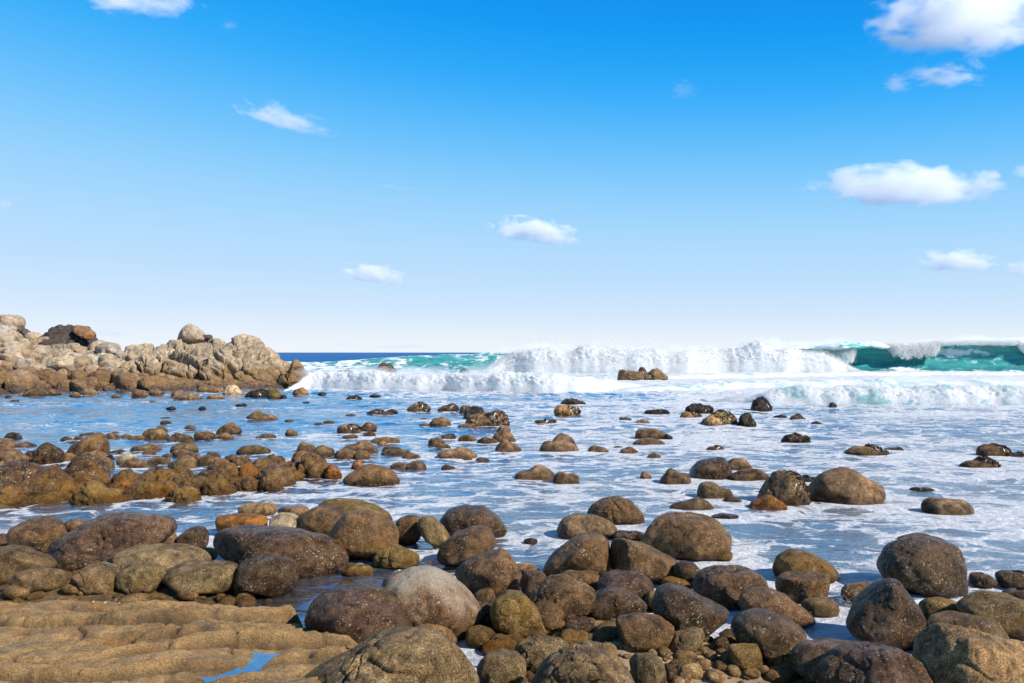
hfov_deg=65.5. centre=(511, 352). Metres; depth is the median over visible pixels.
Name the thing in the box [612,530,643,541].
boulder
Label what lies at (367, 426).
boulder
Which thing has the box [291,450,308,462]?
boulder
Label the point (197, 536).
boulder
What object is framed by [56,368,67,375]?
headland boulder
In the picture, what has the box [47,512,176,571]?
boulder
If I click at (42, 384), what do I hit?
headland boulder
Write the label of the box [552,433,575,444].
boulder
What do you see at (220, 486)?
boulder
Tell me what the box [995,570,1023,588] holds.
boulder
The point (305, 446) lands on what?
boulder
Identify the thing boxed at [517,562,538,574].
boulder
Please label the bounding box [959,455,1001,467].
boulder
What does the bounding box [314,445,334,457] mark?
boulder
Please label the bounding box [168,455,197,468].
boulder
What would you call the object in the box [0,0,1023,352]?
sky
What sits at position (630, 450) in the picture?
boulder
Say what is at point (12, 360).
headland boulder
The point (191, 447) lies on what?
boulder
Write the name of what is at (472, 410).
boulder
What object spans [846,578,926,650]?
boulder
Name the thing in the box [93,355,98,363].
headland boulder
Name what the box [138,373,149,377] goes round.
headland boulder
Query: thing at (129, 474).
boulder
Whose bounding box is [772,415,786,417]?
boulder
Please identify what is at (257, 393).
boulder
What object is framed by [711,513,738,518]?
boulder
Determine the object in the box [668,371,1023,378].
breaking wave
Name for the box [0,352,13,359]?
headland boulder
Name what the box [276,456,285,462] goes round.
boulder
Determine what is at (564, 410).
boulder
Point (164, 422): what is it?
boulder
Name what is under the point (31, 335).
headland boulder
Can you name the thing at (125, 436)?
boulder
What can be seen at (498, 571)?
boulder
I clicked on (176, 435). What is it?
boulder
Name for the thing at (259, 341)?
headland boulder
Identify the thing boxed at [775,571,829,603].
boulder
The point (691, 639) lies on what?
boulder
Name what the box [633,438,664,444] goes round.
boulder
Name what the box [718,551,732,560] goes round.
boulder
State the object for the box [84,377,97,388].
headland boulder
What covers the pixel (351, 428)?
boulder
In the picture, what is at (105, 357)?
headland boulder
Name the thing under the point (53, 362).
headland boulder
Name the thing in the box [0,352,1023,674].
sea water
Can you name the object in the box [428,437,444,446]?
boulder
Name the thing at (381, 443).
boulder
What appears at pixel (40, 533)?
boulder
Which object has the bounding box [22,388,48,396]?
boulder
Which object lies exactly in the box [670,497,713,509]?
boulder
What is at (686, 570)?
boulder
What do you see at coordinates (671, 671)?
boulder
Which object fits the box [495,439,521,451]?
boulder
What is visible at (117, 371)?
headland boulder
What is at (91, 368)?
headland boulder
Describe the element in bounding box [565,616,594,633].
boulder
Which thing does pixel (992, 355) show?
breaking wave
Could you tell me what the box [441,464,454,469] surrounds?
boulder
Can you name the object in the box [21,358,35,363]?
headland boulder
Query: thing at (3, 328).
headland boulder
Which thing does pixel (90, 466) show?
boulder
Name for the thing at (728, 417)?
boulder
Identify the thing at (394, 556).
boulder
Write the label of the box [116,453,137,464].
boulder
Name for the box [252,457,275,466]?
boulder
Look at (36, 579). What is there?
boulder
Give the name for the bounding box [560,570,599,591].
boulder
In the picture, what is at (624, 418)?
boulder
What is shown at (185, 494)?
boulder
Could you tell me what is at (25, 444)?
boulder
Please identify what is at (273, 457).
boulder
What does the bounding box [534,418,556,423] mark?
boulder
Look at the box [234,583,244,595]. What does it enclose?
boulder
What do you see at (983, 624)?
boulder
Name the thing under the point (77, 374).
headland boulder
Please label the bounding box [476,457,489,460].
boulder
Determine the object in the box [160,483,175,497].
boulder
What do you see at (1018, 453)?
boulder
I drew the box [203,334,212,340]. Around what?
headland boulder
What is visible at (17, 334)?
headland boulder
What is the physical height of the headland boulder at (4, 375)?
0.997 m
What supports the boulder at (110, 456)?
on the sea water at (938, 444)
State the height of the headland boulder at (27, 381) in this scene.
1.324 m
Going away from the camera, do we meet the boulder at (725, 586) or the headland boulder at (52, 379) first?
the boulder at (725, 586)
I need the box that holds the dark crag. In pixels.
[26,324,97,347]
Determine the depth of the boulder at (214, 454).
19.17 m
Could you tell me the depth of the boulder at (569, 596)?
7.08 m
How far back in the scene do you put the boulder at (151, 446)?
20.15 m
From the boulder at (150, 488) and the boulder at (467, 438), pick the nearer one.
the boulder at (150, 488)
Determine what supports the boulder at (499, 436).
on the sea water at (938, 444)
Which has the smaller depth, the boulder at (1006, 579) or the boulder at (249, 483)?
the boulder at (1006, 579)
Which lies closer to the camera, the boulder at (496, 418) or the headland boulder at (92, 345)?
the boulder at (496, 418)
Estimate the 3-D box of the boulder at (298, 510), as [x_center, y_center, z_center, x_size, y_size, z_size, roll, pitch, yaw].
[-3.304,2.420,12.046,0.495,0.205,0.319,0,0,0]
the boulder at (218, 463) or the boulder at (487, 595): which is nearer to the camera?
the boulder at (487, 595)
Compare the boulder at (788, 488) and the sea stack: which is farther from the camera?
the sea stack
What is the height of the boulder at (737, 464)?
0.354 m
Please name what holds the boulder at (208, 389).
on the sea water at (938, 444)
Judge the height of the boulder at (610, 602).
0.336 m
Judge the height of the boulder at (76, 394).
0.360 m
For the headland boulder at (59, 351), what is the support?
on the headland terrain at (5, 392)
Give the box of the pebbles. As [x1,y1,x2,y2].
[346,616,807,682]
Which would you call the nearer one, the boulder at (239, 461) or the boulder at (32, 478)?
the boulder at (32, 478)
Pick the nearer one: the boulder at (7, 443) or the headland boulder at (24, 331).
the boulder at (7, 443)
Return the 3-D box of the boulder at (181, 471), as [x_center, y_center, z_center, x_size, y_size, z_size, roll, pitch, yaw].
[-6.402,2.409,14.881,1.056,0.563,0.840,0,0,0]
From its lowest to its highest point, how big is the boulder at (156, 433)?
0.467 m
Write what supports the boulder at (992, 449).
on the sea water at (938, 444)
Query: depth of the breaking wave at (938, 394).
37.96 m
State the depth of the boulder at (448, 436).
23.20 m
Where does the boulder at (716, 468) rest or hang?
on the sea water at (938, 444)
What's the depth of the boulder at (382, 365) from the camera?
93.56 m
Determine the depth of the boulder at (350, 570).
8.91 m
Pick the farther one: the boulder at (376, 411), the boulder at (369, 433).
the boulder at (376, 411)
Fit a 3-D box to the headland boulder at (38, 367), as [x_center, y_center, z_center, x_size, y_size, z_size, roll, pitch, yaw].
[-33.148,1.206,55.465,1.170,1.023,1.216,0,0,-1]
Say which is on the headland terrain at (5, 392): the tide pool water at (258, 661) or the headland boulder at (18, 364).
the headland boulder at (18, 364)
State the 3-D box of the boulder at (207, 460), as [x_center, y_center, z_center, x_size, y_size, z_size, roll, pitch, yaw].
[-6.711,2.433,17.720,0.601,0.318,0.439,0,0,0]
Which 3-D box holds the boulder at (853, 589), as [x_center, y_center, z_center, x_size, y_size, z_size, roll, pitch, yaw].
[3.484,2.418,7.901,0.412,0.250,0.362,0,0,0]
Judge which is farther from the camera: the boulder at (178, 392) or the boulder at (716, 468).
the boulder at (178, 392)
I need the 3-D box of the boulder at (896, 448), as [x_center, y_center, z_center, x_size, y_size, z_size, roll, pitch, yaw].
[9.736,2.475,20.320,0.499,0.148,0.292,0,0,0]
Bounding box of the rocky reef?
[42,460,305,500]
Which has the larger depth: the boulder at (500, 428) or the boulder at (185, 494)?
the boulder at (500, 428)
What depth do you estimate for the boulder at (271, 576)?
8.08 m
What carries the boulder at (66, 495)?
on the boulder at (38, 499)
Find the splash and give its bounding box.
[816,564,862,614]
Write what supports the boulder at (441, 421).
on the sea water at (938, 444)
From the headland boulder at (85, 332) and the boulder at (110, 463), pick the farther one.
the headland boulder at (85, 332)
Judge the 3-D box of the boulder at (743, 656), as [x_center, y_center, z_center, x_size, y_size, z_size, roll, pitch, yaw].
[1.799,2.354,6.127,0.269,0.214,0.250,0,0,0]
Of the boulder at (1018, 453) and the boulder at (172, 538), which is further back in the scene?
the boulder at (1018, 453)
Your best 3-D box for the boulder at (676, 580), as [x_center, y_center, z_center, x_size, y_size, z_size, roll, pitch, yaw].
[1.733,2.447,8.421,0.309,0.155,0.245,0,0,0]
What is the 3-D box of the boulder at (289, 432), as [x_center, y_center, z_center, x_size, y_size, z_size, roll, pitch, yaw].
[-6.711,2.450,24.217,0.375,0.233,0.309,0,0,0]
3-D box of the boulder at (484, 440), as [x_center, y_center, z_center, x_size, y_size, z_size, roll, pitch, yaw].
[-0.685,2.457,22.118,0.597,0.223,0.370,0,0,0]
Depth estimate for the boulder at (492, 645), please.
6.57 m
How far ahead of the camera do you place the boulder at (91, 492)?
13.12 m
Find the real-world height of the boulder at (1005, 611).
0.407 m
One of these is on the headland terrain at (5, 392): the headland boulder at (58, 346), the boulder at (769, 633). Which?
the headland boulder at (58, 346)
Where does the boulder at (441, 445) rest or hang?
on the sea water at (938, 444)
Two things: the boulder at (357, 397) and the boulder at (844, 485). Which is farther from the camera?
the boulder at (357, 397)
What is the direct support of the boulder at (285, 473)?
on the rocky reef
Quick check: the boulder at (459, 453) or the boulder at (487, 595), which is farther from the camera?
the boulder at (459, 453)
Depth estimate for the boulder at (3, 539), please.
10.03 m
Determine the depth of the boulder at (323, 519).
10.54 m
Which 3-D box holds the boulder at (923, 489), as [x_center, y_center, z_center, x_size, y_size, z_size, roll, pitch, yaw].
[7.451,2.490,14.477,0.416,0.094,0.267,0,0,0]
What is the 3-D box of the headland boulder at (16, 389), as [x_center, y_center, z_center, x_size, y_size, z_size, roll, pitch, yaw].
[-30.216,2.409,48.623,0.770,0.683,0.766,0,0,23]
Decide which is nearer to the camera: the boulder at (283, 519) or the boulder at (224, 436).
the boulder at (283, 519)
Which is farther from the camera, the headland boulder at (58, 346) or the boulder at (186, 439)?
the headland boulder at (58, 346)
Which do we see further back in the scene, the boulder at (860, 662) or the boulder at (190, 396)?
the boulder at (190, 396)
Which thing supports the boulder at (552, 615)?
on the ground at (49, 638)
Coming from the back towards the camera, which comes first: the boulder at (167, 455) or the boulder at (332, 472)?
the boulder at (167, 455)
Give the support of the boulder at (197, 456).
on the sea water at (938, 444)
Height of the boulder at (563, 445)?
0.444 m
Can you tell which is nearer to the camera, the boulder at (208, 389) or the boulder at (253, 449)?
the boulder at (253, 449)
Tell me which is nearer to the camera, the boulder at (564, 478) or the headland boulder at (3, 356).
the boulder at (564, 478)
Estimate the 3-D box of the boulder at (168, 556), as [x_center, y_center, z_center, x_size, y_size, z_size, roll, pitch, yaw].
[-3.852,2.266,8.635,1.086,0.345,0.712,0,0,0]
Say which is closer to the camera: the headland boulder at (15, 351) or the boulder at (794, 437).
the boulder at (794, 437)
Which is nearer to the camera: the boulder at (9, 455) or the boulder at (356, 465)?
the boulder at (356, 465)
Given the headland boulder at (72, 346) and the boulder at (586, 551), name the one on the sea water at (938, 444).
the boulder at (586, 551)
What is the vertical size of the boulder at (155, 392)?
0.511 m
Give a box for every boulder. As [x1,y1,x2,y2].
[0,314,25,331]
[0,324,13,333]
[0,332,14,345]
[0,347,24,357]
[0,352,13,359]
[0,371,17,379]
[0,438,15,447]
[0,448,28,463]
[0,461,74,494]
[0,479,32,507]
[0,533,6,546]
[0,545,57,585]
[2,340,26,349]
[2,361,12,367]
[3,373,39,390]
[4,432,22,439]
[5,357,17,362]
[7,515,67,553]
[9,567,67,592]
[10,386,24,393]
[12,361,28,369]
[12,369,32,374]
[14,331,21,339]
[15,338,28,345]
[16,441,37,446]
[19,328,30,335]
[20,366,36,371]
[21,349,39,362]
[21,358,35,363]
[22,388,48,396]
[23,332,41,340]
[25,345,33,349]
[25,442,64,463]
[28,362,45,371]
[29,338,43,345]
[30,493,64,504]
[32,372,68,387]
[33,345,54,357]
[35,380,46,388]
[40,355,75,369]
[46,389,60,395]
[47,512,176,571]
[51,344,65,349]
[52,488,72,500]
[55,350,65,353]
[55,352,74,356]
[56,365,76,373]
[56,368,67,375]
[57,379,70,390]
[60,436,72,439]
[63,453,75,460]
[64,454,110,481]
[64,519,86,531]
[65,343,80,349]
[66,432,110,455]
[69,352,81,356]
[69,369,88,379]
[69,392,80,397]
[70,379,95,391]
[70,480,127,504]
[70,562,120,594]
[73,325,95,339]
[73,356,93,367]
[74,347,88,352]
[78,350,90,353]
[79,388,98,394]
[79,432,93,435]
[80,354,94,359]
[81,450,106,458]
[84,364,99,372]
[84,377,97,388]
[88,340,105,349]
[88,369,110,381]
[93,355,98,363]
[95,342,120,353]
[97,366,115,371]
[98,353,114,363]
[98,359,123,367]
[98,381,109,388]
[102,457,114,469]
[104,385,115,390]
[105,346,121,354]
[106,433,120,438]
[106,468,136,487]
[107,454,115,460]
[107,543,210,569]
[110,480,131,490]
[111,368,129,382]
[111,449,125,452]
[113,374,139,390]
[115,350,124,354]
[115,563,167,593]
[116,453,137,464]
[118,360,137,370]
[119,458,154,467]
[121,434,131,437]
[124,345,134,351]
[128,435,144,439]
[130,373,138,378]
[130,443,161,450]
[131,389,147,396]
[135,481,162,497]
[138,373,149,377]
[138,375,173,390]
[142,428,168,439]
[142,448,155,454]
[147,466,192,478]
[148,456,170,464]
[149,389,164,395]
[156,382,170,390]
[156,425,167,432]
[160,420,171,423]
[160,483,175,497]
[160,532,176,542]
[161,560,238,595]
[162,453,172,456]
[163,375,174,379]
[164,486,201,502]
[166,406,175,410]
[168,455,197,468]
[170,379,179,385]
[170,384,179,390]
[170,442,198,452]
[171,389,183,397]
[171,393,201,399]
[171,432,186,437]
[171,449,191,456]
[175,435,193,442]
[176,526,208,547]
[177,324,206,343]
[185,425,195,428]
[191,453,200,460]
[194,431,216,439]
[197,385,223,392]
[197,454,220,465]
[197,469,226,478]
[201,478,236,495]
[201,547,217,560]
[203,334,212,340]
[207,395,224,398]
[207,451,220,456]
[207,459,229,470]
[213,525,348,578]
[215,513,267,530]
[216,422,241,434]
[217,433,233,439]
[223,385,242,394]
[224,454,236,459]
[224,462,239,477]
[229,456,248,465]
[231,335,264,347]
[234,475,258,491]
[234,555,298,597]
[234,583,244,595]
[236,445,270,453]
[238,461,259,475]
[238,502,277,514]
[245,389,266,397]
[246,411,278,419]
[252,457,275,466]
[255,433,275,438]
[255,464,295,486]
[258,470,283,491]
[266,387,281,398]
[267,454,276,462]
[269,512,299,527]
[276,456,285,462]
[278,505,308,515]
[285,429,297,435]
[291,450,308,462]
[292,387,308,394]
[296,442,314,451]
[297,505,343,534]
[300,452,328,478]
[303,626,479,682]
[304,583,412,643]
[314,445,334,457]
[318,498,392,520]
[323,464,341,479]
[328,510,398,560]
[334,448,355,458]
[337,424,362,433]
[340,564,373,576]
[342,434,357,438]
[343,464,399,484]
[344,440,377,453]
[346,395,362,399]
[351,460,362,469]
[354,450,369,459]
[354,480,383,486]
[361,422,376,431]
[363,431,375,436]
[367,408,384,413]
[370,437,399,442]
[372,543,419,568]
[375,362,396,372]
[377,441,387,444]
[378,412,393,414]
[381,449,409,454]
[382,446,400,451]
[382,566,483,641]
[386,409,397,413]
[390,462,406,469]
[395,515,420,544]
[401,452,420,458]
[406,461,426,468]
[407,401,430,411]
[417,515,449,547]
[419,624,456,643]
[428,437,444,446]
[429,417,450,425]
[435,443,450,448]
[436,525,495,566]
[437,403,458,411]
[437,447,477,458]
[439,504,506,537]
[441,433,455,438]
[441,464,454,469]
[455,548,521,597]
[458,423,476,427]
[458,434,476,441]
[459,405,469,413]
[463,406,483,418]
[465,409,509,426]
[465,625,494,648]
[474,587,495,604]
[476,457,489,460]
[477,437,497,443]
[477,648,525,682]
[478,601,491,625]
[482,639,517,654]
[490,589,548,637]
[493,429,515,441]
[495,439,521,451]
[497,426,510,431]
[514,464,554,479]
[514,634,568,672]
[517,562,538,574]
[520,570,545,598]
[524,538,537,544]
[530,574,595,621]
[530,640,634,682]
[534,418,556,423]
[535,600,564,631]
[539,439,578,451]
[543,532,610,576]
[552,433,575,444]
[552,472,579,483]
[553,404,580,416]
[557,513,617,538]
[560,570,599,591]
[560,630,587,644]
[561,398,585,404]
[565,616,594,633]
[587,445,608,451]
[587,495,644,524]
[588,585,646,620]
[588,633,602,642]
[597,569,653,600]
[610,538,677,583]
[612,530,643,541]
[615,612,673,652]
[617,369,643,380]
[619,417,630,420]
[620,446,637,453]
[629,652,666,682]
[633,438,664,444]
[634,419,649,423]
[635,428,665,438]
[638,367,652,379]
[640,471,651,478]
[641,512,731,560]
[644,409,669,414]
[644,590,654,609]
[647,452,660,457]
[648,368,667,379]
[650,583,728,637]
[660,468,690,484]
[661,576,690,588]
[662,434,672,438]
[664,663,676,680]
[669,626,704,651]
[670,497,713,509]
[673,561,699,587]
[676,662,702,679]
[680,410,701,417]
[685,403,713,413]
[685,512,731,540]
[690,457,731,479]
[692,565,768,609]
[697,481,732,498]
[700,409,737,423]
[703,413,726,425]
[706,445,723,449]
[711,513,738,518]
[713,636,728,648]
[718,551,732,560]
[722,496,741,501]
[727,468,768,480]
[728,458,752,470]
[728,643,762,670]
[730,608,806,659]
[737,412,756,426]
[739,586,815,627]
[747,495,787,510]
[750,396,772,411]
[757,470,812,505]
[766,655,792,666]
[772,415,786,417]
[772,548,839,583]
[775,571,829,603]
[781,432,810,442]
[789,413,805,419]
[790,638,884,682]
[801,475,814,481]
[801,597,839,617]
[808,467,885,504]
[813,641,932,682]
[828,402,836,407]
[841,582,870,605]
[844,443,890,455]
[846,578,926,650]
[876,535,968,598]
[885,446,903,450]
[897,532,944,540]
[909,487,934,491]
[912,623,1023,682]
[918,597,958,619]
[921,497,973,514]
[925,610,1008,637]
[956,591,1023,640]
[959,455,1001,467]
[968,572,984,583]
[972,574,998,588]
[976,443,1010,455]
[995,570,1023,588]
[1002,587,1023,599]
[1005,450,1023,456]
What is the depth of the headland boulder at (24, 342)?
63.73 m
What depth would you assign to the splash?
7.64 m
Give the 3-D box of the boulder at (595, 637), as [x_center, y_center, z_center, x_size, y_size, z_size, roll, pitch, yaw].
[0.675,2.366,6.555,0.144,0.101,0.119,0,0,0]
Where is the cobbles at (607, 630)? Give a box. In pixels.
[2,569,802,682]
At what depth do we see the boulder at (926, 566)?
8.15 m
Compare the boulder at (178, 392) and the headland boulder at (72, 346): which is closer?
the boulder at (178, 392)
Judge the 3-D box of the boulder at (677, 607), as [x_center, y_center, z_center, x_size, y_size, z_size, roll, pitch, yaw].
[1.536,2.218,6.791,0.689,0.472,0.623,0,0,0]
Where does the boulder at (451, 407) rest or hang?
on the sea water at (938, 444)
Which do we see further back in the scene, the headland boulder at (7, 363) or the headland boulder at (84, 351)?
the headland boulder at (84, 351)
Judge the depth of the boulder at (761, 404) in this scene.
34.64 m
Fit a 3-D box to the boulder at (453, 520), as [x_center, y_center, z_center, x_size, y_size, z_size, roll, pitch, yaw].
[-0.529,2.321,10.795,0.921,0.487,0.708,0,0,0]
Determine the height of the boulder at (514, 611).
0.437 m
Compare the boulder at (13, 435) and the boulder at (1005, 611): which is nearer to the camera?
the boulder at (1005, 611)
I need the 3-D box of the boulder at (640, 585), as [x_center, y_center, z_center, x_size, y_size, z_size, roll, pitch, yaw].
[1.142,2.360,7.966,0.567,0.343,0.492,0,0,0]
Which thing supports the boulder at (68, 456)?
on the sea water at (938, 444)
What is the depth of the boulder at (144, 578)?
8.00 m
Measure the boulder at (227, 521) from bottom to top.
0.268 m
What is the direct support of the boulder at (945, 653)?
on the ground at (49, 638)
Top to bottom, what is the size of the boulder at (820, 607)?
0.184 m
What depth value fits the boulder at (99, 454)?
18.75 m
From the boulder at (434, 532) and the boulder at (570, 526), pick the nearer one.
the boulder at (434, 532)
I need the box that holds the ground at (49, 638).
[0,504,771,682]
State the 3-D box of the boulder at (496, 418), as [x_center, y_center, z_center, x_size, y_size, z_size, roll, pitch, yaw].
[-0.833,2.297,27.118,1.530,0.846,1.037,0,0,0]
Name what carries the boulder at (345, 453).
on the sea water at (938, 444)
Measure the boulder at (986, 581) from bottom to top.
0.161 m
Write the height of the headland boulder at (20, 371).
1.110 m
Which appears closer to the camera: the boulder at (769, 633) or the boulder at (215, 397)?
the boulder at (769, 633)
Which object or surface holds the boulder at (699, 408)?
on the sea water at (938, 444)
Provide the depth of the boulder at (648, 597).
7.65 m
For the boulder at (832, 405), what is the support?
on the sea water at (938, 444)
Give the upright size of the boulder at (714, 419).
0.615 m
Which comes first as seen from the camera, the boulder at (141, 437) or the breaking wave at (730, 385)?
the boulder at (141, 437)
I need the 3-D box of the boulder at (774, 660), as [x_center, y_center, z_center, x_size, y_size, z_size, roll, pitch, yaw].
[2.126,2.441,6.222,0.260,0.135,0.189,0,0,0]
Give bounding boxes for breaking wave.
[284,362,646,392]
[288,321,1023,372]
[611,378,1023,391]
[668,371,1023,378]
[704,371,1023,405]
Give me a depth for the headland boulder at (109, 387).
50.36 m
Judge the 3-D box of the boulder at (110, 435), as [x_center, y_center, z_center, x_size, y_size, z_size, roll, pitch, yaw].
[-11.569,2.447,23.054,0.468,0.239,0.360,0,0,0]
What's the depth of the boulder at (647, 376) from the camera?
71.94 m
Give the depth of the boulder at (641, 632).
6.31 m
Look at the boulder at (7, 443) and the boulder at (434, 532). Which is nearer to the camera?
the boulder at (434, 532)
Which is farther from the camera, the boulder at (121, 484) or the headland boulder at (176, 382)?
the headland boulder at (176, 382)
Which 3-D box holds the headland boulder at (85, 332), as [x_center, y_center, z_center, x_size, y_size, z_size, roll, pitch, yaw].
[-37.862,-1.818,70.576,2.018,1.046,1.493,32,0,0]
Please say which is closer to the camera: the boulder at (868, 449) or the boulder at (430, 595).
the boulder at (430, 595)
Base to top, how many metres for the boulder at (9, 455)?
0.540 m
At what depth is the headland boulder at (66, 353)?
59.69 m
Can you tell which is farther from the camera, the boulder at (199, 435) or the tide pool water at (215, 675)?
the boulder at (199, 435)
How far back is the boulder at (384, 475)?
15.06 m
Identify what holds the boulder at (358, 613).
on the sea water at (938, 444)
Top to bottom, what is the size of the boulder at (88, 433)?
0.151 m
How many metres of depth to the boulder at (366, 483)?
14.85 m
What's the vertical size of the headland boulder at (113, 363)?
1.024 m
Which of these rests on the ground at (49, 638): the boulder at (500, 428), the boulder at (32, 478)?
the boulder at (32, 478)
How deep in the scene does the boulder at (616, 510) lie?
11.60 m
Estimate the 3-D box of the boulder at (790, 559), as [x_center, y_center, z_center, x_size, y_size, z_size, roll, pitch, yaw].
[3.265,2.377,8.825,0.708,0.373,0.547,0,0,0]
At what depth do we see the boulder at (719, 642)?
6.38 m
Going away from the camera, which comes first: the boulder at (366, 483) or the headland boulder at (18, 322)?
the boulder at (366, 483)
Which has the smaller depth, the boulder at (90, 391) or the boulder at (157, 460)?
the boulder at (157, 460)
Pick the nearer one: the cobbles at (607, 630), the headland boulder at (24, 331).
the cobbles at (607, 630)
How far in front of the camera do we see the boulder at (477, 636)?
6.72 m
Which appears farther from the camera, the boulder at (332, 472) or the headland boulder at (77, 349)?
the headland boulder at (77, 349)
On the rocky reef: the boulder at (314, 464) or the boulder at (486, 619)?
the boulder at (314, 464)
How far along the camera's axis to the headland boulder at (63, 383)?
49.78 m
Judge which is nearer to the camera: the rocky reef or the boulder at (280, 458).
the rocky reef
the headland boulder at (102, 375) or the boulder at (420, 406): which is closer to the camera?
the boulder at (420, 406)
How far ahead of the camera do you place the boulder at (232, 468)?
15.17 m
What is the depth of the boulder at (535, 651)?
6.24 m
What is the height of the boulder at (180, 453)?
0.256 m
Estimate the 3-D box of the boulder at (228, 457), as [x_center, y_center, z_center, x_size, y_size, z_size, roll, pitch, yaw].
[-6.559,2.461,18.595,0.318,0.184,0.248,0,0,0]
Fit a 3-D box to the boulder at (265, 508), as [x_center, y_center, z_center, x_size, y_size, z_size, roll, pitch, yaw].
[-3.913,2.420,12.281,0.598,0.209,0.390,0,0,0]
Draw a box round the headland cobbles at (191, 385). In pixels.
[0,345,283,392]
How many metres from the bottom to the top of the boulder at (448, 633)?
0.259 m
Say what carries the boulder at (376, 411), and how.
on the sea water at (938, 444)
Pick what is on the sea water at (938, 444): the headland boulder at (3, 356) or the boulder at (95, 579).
the boulder at (95, 579)
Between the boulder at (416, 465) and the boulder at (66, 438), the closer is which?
the boulder at (416, 465)
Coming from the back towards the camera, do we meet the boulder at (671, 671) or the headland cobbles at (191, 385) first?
the headland cobbles at (191, 385)
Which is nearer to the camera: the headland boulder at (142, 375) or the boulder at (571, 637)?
the boulder at (571, 637)
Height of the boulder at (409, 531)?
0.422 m
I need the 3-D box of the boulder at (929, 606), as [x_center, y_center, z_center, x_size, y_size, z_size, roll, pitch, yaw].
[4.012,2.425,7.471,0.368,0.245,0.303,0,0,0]
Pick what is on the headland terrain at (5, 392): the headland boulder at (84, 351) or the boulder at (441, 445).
the headland boulder at (84, 351)
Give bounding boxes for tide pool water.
[200,667,243,681]
[243,652,278,671]
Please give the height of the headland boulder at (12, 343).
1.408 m
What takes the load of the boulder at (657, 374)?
on the sea water at (938, 444)
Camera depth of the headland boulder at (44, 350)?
61.53 m
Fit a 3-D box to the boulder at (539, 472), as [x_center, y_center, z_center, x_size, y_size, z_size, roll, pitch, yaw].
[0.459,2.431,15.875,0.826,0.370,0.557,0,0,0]
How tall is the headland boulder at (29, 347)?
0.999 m
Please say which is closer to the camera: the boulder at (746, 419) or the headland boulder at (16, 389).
the boulder at (746, 419)
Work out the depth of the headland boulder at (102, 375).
52.35 m
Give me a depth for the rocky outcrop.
56.74 m
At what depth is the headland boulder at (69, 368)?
54.52 m
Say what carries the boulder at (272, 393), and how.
on the sea water at (938, 444)
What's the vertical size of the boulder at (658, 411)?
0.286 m
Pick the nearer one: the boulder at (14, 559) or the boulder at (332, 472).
the boulder at (14, 559)
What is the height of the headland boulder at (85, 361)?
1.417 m
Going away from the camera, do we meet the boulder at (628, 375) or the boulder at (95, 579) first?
the boulder at (95, 579)
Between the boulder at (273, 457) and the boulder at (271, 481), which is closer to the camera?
the boulder at (271, 481)
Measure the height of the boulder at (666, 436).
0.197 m
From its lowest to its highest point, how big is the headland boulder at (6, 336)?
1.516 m
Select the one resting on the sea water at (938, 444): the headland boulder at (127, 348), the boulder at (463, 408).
the boulder at (463, 408)
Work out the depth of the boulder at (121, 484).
13.88 m
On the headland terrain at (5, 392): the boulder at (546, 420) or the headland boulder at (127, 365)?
the headland boulder at (127, 365)
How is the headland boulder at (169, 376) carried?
on the headland terrain at (5, 392)
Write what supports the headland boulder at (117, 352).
on the headland terrain at (5, 392)
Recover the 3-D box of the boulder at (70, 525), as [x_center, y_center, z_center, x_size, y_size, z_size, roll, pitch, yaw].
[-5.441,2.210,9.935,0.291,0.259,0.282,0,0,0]
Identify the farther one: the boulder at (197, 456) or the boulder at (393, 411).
the boulder at (393, 411)
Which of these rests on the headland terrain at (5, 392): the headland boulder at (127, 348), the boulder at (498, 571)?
the headland boulder at (127, 348)
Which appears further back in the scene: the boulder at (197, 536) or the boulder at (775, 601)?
the boulder at (197, 536)
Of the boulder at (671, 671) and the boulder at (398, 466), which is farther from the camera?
the boulder at (398, 466)
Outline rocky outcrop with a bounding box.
[116,334,290,381]
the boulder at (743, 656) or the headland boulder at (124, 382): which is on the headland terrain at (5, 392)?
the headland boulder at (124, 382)
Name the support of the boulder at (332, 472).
on the sea water at (938, 444)
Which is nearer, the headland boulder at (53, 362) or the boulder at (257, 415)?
the boulder at (257, 415)
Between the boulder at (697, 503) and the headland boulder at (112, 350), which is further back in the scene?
the headland boulder at (112, 350)
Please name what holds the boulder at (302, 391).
on the sea water at (938, 444)
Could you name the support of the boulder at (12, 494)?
on the rocky reef
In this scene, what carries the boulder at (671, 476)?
on the sea water at (938, 444)
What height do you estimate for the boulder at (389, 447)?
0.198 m
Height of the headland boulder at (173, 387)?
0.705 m
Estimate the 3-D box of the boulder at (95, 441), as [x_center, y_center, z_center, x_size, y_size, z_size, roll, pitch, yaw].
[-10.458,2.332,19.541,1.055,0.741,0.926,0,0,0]
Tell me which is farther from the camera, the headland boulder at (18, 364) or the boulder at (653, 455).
the headland boulder at (18, 364)
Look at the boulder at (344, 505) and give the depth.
11.50 m
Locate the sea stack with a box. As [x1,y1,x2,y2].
[278,359,306,388]
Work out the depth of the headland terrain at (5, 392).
55.01 m
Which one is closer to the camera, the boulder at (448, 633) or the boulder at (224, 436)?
the boulder at (448, 633)
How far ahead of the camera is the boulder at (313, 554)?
8.92 m
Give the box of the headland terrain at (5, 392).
[0,339,287,395]
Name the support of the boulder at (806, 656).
on the sea water at (938, 444)
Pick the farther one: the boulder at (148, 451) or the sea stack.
the sea stack
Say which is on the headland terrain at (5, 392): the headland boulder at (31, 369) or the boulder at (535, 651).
the headland boulder at (31, 369)
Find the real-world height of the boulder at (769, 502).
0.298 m
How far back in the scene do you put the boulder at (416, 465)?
17.08 m
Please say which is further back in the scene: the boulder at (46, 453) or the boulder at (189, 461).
the boulder at (46, 453)
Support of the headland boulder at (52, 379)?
on the headland terrain at (5, 392)

